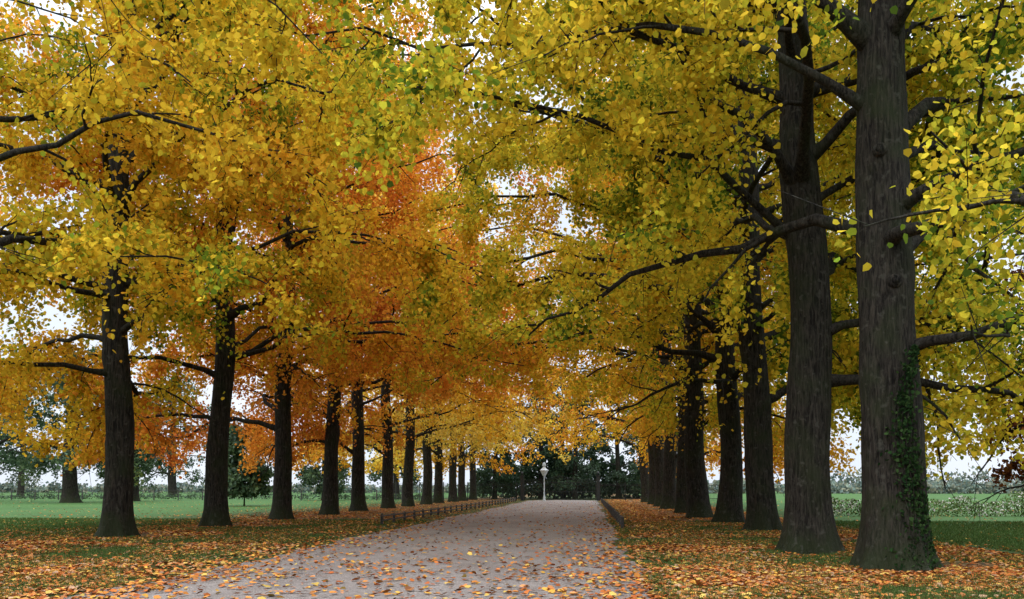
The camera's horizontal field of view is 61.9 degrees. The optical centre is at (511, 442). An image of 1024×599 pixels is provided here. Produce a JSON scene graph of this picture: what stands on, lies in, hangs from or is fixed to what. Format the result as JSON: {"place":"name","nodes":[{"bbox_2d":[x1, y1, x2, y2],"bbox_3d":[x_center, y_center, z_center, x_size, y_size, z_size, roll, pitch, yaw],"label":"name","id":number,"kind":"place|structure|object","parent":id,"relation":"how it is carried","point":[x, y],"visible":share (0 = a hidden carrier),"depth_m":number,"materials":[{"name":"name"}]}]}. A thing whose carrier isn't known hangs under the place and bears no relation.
{"place":"outdoors","nodes":[
{"label":"outdoors","id":0,"kind":"place"},
{"bbox_2d":[63,500,650,598],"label":"gravel path","id":1,"kind":"structure","parent":0,"point":[574,509],"depth_m":17.35,"materials":[{"name":"grey gravel"}]},
{"bbox_2d":[395,482,516,500],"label":"iron railings","id":2,"kind":"object","parent":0,"point":[467,491],"visible":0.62,"depth_m":104.70,"materials":[{"name":"black metal"}]},
{"bbox_2d":[0,488,1023,598],"bbox_3d":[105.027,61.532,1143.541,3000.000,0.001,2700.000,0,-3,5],"label":"ground","id":3,"kind":"structure","parent":0,"point":[55,506],"depth_m":57.13,"materials":[{"name":"green plant"}]},
{"bbox_2d":[0,379,40,471],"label":"oak tree","id":4,"kind":"object","parent":3,"relation":"on","point":[4,438],"visible":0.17,"depth_m":103.82,"materials":[{"name":"green plant"}]},
{"bbox_2d":[18,447,43,501],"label":"young tree","id":5,"kind":"object","parent":3,"relation":"on","point":[34,477],"visible":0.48,"depth_m":95.11,"materials":[{"name":"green plant"}]},
{"bbox_2d":[0,381,87,496],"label":"oak tree","id":6,"kind":"object","parent":3,"relation":"on","point":[20,489],"visible":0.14,"depth_m":144.60,"materials":[{"name":"green plant"}]},
{"bbox_2d":[0,344,144,502],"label":"oak tree","id":7,"kind":"object","parent":3,"relation":"on","point":[70,493],"visible":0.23,"depth_m":89.10,"materials":[{"name":"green plant"}]},
{"bbox_2d":[95,397,178,500],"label":"oak tree","id":8,"kind":"object","parent":3,"relation":"on","point":[147,465],"visible":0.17,"depth_m":100.63,"materials":[{"name":"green plant"}]},
{"bbox_2d":[134,448,149,487],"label":"young tree","id":9,"kind":"object","parent":3,"relation":"on","point":[140,476],"visible":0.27,"depth_m":87.97,"materials":[{"name":"green plant"}]},
{"bbox_2d":[135,369,210,496],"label":"oak tree","id":10,"kind":"object","parent":3,"relation":"on","point":[172,485],"visible":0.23,"depth_m":145.69,"materials":[{"name":"green plant"}]},
{"bbox_2d":[0,0,369,346],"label":"linden tree","id":11,"kind":"object","parent":3,"relation":"on","point":[21,220],"visible":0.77,"depth_m":21.30,"materials":[{"name":"yellow plant"}]},
{"bbox_2d":[0,492,421,499],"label":"field hedge","id":12,"kind":"object","parent":3,"relation":"on","point":[189,496],"visible":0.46,"depth_m":117.25,"materials":[{"name":"green plant"}]},
{"bbox_2d":[11,490,443,500],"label":"field fence","id":13,"kind":"object","parent":3,"relation":"on","point":[202,493],"visible":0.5,"depth_m":108.08,"materials":[{"name":"brown wood"}]},
{"bbox_2d":[228,423,274,505],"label":"holly tree","id":14,"kind":"object","parent":3,"relation":"on","point":[238,486],"visible":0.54,"depth_m":73.18,"materials":[{"name":"green plant"}]},
{"bbox_2d":[0,0,532,537],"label":"linden tree","id":15,"kind":"object","parent":3,"relation":"on","point":[116,424],"visible":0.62,"depth_m":27.50,"materials":[{"name":"yellow plant"}]},
{"bbox_2d":[0,0,554,526],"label":"linden tree","id":16,"kind":"object","parent":3,"relation":"on","point":[220,372],"visible":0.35,"depth_m":34.62,"materials":[{"name":"orange plant"}]},
{"bbox_2d":[65,1,553,519],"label":"linden tree","id":17,"kind":"object","parent":3,"relation":"on","point":[281,409],"visible":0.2,"depth_m":43.11,"materials":[{"name":"orange plant"}]},
{"bbox_2d":[295,424,351,499],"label":"holly tree","id":18,"kind":"object","parent":3,"relation":"on","point":[310,476],"visible":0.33,"depth_m":105.12,"materials":[{"name":"green plant"}]},
{"bbox_2d":[180,0,554,514],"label":"linden tree","id":19,"kind":"object","parent":3,"relation":"on","point":[330,501],"visible":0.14,"depth_m":50.37,"materials":[{"name":"orange plant"}]},
{"bbox_2d":[366,407,422,498],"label":"oak tree","id":20,"kind":"object","parent":3,"relation":"on","point":[374,477],"visible":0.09,"depth_m":119.42,"materials":[{"name":"green plant"}]},
{"bbox_2d":[233,107,559,510],"bbox_3d":[-8.968,-9.518,57.516,19.581,28.530,24.071,-2,-4,34],"label":"linden tree","id":21,"kind":"object","parent":3,"relation":"on","point":[358,498],"visible":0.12,"depth_m":57.74,"materials":[{"name":"orange plant"}]},
{"bbox_2d":[291,174,549,508],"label":"linden tree","id":22,"kind":"object","parent":3,"relation":"on","point":[387,501],"visible":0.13,"depth_m":65.35,"materials":[{"name":"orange plant"}]},
{"bbox_2d":[349,238,542,502],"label":"linden tree","id":23,"kind":"object","parent":3,"relation":"on","point":[438,486],"visible":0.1,"depth_m":87.61,"materials":[{"name":"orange plant"}]},
{"bbox_2d":[380,497,515,523],"bbox_3d":[-2.595,4.938,67.346,0.130,0.587,62.287,0,-3,6],"label":"wooden fence","id":24,"kind":"object","parent":3,"relation":"on","point":[404,516],"visible":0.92,"depth_m":49.74,"materials":[{"name":"brown wood"}]},
{"bbox_2d":[307,173,589,506],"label":"linden tree","id":25,"kind":"object","parent":3,"relation":"on","point":[407,490],"visible":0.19,"depth_m":72.39,"materials":[{"name":"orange plant"}]},
{"bbox_2d":[345,199,551,504],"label":"linden tree","id":26,"kind":"object","parent":3,"relation":"on","point":[426,497],"visible":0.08,"depth_m":80.50,"materials":[{"name":"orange plant"}]},
{"bbox_2d":[375,261,577,501],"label":"linden tree","id":27,"kind":"object","parent":3,"relation":"on","point":[452,496],"visible":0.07,"depth_m":95.25,"materials":[{"name":"yellow plant"}]},
{"bbox_2d":[400,309,570,499],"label":"linden tree","id":28,"kind":"object","parent":3,"relation":"on","point":[472,466],"visible":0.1,"depth_m":110.61,"materials":[{"name":"yellow plant"}]},
{"bbox_2d":[393,264,580,500],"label":"linden tree","id":29,"kind":"object","parent":3,"relation":"on","point":[462,496],"visible":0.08,"depth_m":102.53,"materials":[{"name":"yellow plant"}]},
{"bbox_2d":[465,395,524,498],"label":"oak tree","id":30,"kind":"object","parent":3,"relation":"on","point":[504,478],"visible":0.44,"depth_m":115.75,"materials":[{"name":"green plant"}]},
{"bbox_2d":[0,499,1023,598],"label":"fallen leaves","id":31,"kind":"object","parent":3,"relation":"on","point":[732,579],"visible":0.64,"depth_m":17.19,"materials":[{"name":"orange plant"}]},
{"bbox_2d":[0,517,1023,598],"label":"grass tufts","id":32,"kind":"object","parent":3,"relation":"on","point":[940,528],"visible":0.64,"depth_m":21.47,"materials":[{"name":"plant"}]},
{"bbox_2d":[0,466,1023,493],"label":"distant tree line","id":33,"kind":"object","parent":3,"relation":"on","point":[936,484],"visible":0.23,"depth_m":252.16,"materials":[{"name":"green plant"}]},
{"bbox_2d":[512,379,567,498],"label":"oak tree","id":34,"kind":"object","parent":3,"relation":"on","point":[528,475],"visible":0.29,"depth_m":120.60,"materials":[{"name":"green plant"}]},
{"bbox_2d":[540,463,548,500],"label":"street lamp","id":35,"kind":"object","parent":3,"relation":"on","point":[544,470],"visible":0.97,"depth_m":97.34,"materials":[{"name":"white metal"}]},
{"bbox_2d":[476,444,639,498],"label":"woodland undergrowth","id":36,"kind":"object","parent":3,"relation":"on","point":[603,494],"visible":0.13,"depth_m":124.36,"materials":[{"name":"green plant"}]},
{"bbox_2d":[520,472,599,500],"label":"iron gate","id":37,"kind":"structure","parent":3,"relation":"on","point":[523,482],"depth_m":103.73,"materials":[{"name":"black metal"}]},
{"bbox_2d":[531,363,593,497],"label":"oak tree","id":38,"kind":"object","parent":3,"relation":"on","point":[579,453],"visible":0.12,"depth_m":126.54,"materials":[{"name":"green plant"}]},
{"bbox_2d":[539,393,605,498],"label":"oak tree","id":39,"kind":"object","parent":3,"relation":"on","point":[573,469],"visible":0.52,"depth_m":117.43,"materials":[{"name":"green plant"}]},
{"bbox_2d":[193,0,1023,554],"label":"linden tree","id":40,"kind":"object","parent":3,"relation":"on","point":[795,150],"visible":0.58,"depth_m":20.60,"materials":[{"name":"yellow plant"}]},
{"bbox_2d":[510,290,710,501],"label":"linden tree","id":41,"kind":"object","parent":3,"relation":"on","point":[644,475],"visible":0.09,"depth_m":92.26,"materials":[{"name":"yellow plant"}]},
{"bbox_2d":[198,0,1023,570],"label":"linden tree","id":42,"kind":"object","parent":3,"relation":"on","point":[884,230],"visible":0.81,"depth_m":17.26,"materials":[{"name":"yellow plant"}]},
{"bbox_2d":[582,389,639,497],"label":"oak tree","id":43,"kind":"object","parent":3,"relation":"on","point":[613,476],"visible":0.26,"depth_m":120.73,"materials":[{"name":"green plant"}]},
{"bbox_2d":[601,498,623,527],"bbox_3d":[7.064,4.732,63.449,0.130,0.589,60.278,0,-3,5],"label":"wooden fence","id":44,"kind":"object","parent":3,"relation":"on","point":[617,516],"visible":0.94,"depth_m":42.46,"materials":[{"name":"brown wood"}]},
{"bbox_2d":[500,214,738,504],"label":"linden tree","id":45,"kind":"object","parent":3,"relation":"on","point":[652,481],"visible":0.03,"depth_m":79.71,"materials":[{"name":"yellow plant"}]},
{"bbox_2d":[392,1,860,517],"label":"linden tree","id":46,"kind":"object","parent":3,"relation":"on","point":[698,499],"visible":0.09,"depth_m":44.84,"materials":[{"name":"yellow plant"}]},
{"bbox_2d":[496,179,773,506],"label":"linden tree","id":47,"kind":"object","parent":3,"relation":"on","point":[658,452],"visible":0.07,"depth_m":72.08,"materials":[{"name":"yellow plant"}]},
{"bbox_2d":[452,38,836,512],"bbox_3d":[7.570,-10.274,55.618,26.032,29.842,23.871,1,-3,-20],"label":"linden tree","id":48,"kind":"object","parent":3,"relation":"on","point":[680,502],"visible":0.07,"depth_m":53.23,"materials":[{"name":"yellow plant"}]},
{"bbox_2d":[505,166,786,508],"bbox_3d":[9.821,-10.473,64.928,24.011,31.214,17.922,0,-3,5],"label":"linden tree","id":49,"kind":"object","parent":3,"relation":"on","point":[669,480],"visible":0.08,"depth_m":63.27,"materials":[{"name":"yellow plant"}]},
{"bbox_2d":[622,401,676,493],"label":"oak tree","id":50,"kind":"object","parent":3,"relation":"on","point":[636,489],"visible":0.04,"depth_m":114.53,"materials":[{"name":"green plant"}]},
{"bbox_2d":[389,0,937,522],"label":"linden tree","id":51,"kind":"object","parent":3,"relation":"on","point":[727,408],"visible":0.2,"depth_m":38.48,"materials":[{"name":"yellow plant"}]},
{"bbox_2d":[366,0,1023,530],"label":"linden tree","id":52,"kind":"object","parent":3,"relation":"on","point":[758,464],"visible":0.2,"depth_m":31.55,"materials":[{"name":"yellow plant"}]},
{"bbox_2d":[878,344,941,570],"bbox_3d":[7.738,0.275,16.505,1.493,4.392,0.684,1,-3,-23],"label":"ivy plant","id":53,"kind":"object","parent":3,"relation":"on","point":[909,462],"visible":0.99,"depth_m":16.42,"materials":[{"name":"green plant"}]},
{"bbox_2d":[832,491,1023,516],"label":"flowering hedge","id":54,"kind":"object","parent":3,"relation":"on","point":[937,503],"visible":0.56,"depth_m":47.60,"materials":[{"name":"green plant"}]},
{"bbox_2d":[963,265,1023,492],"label":"copper beech tree","id":55,"kind":"object","parent":3,"relation":"on","point":[1008,469],"visible":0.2,"depth_m":35.69,"materials":[{"name":"plant"}]},
{"bbox_2d":[0,0,1023,487],"label":"sky","id":56,"kind":"structure","parent":0,"point":[962,465],"materials":[{"name":"white"}]},
{"bbox_2d":[600,482,717,500],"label":"iron railings","id":57,"kind":"object","parent":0,"point":[636,498],"visible":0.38,"depth_m":102.90,"materials":[{"name":"black metal"}]}
]}

